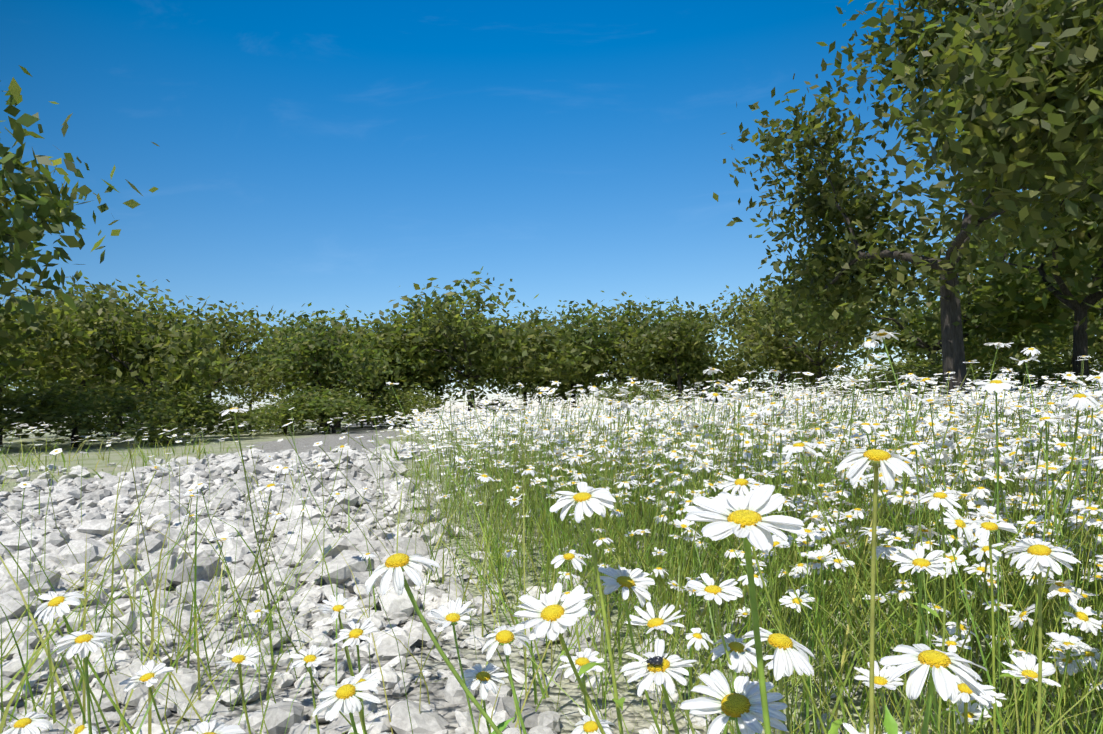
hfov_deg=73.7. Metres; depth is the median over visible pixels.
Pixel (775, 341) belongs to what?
tree
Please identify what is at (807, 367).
bush
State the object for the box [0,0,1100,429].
sky
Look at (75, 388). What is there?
tree
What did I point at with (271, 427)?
bush
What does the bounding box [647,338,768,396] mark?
bush
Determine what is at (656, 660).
beetle
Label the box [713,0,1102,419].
big oak tree
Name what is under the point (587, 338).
tree
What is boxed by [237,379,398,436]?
bush
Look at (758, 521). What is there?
daisies
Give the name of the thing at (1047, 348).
tree
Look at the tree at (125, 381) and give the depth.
41.73 m
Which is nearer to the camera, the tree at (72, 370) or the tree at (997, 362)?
the tree at (72, 370)
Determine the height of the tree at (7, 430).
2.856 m
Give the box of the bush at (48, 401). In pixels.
[0,376,212,448]
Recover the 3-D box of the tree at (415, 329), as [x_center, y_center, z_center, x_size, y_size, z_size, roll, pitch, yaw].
[-4.956,-0.860,37.377,14.317,7.562,11.338,-4,-4,31]
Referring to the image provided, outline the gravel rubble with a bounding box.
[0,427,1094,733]
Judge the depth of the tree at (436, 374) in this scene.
42.88 m
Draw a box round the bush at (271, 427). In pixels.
[197,391,363,436]
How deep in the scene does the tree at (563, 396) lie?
47.69 m
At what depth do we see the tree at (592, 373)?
41.30 m
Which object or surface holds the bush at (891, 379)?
on the ground at (634, 711)
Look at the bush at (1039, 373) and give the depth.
21.40 m
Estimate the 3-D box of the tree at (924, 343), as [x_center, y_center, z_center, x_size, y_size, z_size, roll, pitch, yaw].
[15.153,-1.947,29.184,11.490,7.274,14.390,0,-4,-33]
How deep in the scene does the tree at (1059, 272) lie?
20.74 m
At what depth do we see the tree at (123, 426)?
44.17 m
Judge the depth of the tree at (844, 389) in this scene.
41.41 m
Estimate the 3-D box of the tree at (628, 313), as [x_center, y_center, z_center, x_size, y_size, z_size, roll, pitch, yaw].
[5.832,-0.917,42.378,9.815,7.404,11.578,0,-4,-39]
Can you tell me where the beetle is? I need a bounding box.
[643,656,665,670]
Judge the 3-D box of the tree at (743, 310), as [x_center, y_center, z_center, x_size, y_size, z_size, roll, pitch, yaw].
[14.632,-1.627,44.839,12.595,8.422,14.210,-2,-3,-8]
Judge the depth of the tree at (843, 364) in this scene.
48.15 m
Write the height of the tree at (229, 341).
6.794 m
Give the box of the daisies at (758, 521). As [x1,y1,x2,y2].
[2,329,1102,733]
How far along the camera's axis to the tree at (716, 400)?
39.69 m
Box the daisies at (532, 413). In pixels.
[0,359,1102,590]
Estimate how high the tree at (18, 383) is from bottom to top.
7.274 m
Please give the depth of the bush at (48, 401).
21.34 m
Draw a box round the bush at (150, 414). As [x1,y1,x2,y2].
[40,379,268,446]
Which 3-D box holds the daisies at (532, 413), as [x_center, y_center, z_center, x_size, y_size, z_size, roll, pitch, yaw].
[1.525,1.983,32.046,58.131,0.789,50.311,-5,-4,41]
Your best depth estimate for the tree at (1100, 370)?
24.25 m
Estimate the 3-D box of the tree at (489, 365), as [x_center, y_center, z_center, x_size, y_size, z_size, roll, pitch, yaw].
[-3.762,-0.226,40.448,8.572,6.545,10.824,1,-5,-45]
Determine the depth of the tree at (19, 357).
23.00 m
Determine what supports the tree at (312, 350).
on the ground at (634, 711)
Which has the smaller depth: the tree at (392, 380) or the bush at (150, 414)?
the bush at (150, 414)
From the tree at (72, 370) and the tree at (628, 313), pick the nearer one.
the tree at (72, 370)
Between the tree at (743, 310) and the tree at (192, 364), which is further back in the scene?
the tree at (743, 310)
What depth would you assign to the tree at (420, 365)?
36.95 m
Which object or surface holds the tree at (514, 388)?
on the ground at (634, 711)
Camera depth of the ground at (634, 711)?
2.03 m
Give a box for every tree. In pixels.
[0,65,158,374]
[0,270,267,441]
[0,273,68,395]
[0,276,236,443]
[0,281,155,444]
[0,298,235,436]
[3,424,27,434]
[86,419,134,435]
[87,348,252,432]
[100,296,297,433]
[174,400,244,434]
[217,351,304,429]
[232,306,445,428]
[235,309,352,426]
[238,303,417,431]
[304,310,448,425]
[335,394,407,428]
[343,314,502,424]
[348,338,487,419]
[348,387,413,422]
[351,265,604,423]
[401,305,550,419]
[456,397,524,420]
[483,324,580,406]
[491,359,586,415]
[499,300,642,407]
[518,291,723,401]
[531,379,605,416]
[560,291,734,401]
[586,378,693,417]
[600,296,739,398]
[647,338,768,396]
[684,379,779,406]
[685,278,895,398]
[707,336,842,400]
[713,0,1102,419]
[715,283,926,401]
[755,221,1098,375]
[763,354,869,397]
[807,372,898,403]
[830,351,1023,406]
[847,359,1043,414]
[866,108,1102,384]
[870,305,1017,373]
[907,294,1102,374]
[961,205,1102,359]
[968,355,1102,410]
[989,304,1102,373]
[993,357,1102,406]
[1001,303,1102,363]
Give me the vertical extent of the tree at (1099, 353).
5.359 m
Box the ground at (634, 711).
[0,399,1102,733]
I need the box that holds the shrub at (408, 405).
[345,382,454,429]
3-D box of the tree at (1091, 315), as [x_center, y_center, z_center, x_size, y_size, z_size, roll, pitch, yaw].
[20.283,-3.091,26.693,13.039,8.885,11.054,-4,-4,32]
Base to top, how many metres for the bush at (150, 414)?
2.479 m
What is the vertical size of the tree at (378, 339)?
6.293 m
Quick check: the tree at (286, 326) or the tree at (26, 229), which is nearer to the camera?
the tree at (26, 229)
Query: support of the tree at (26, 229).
on the ground at (634, 711)
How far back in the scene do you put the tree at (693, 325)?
37.46 m
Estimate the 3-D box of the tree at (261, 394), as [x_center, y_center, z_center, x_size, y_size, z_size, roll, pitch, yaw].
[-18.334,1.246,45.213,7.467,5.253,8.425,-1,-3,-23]

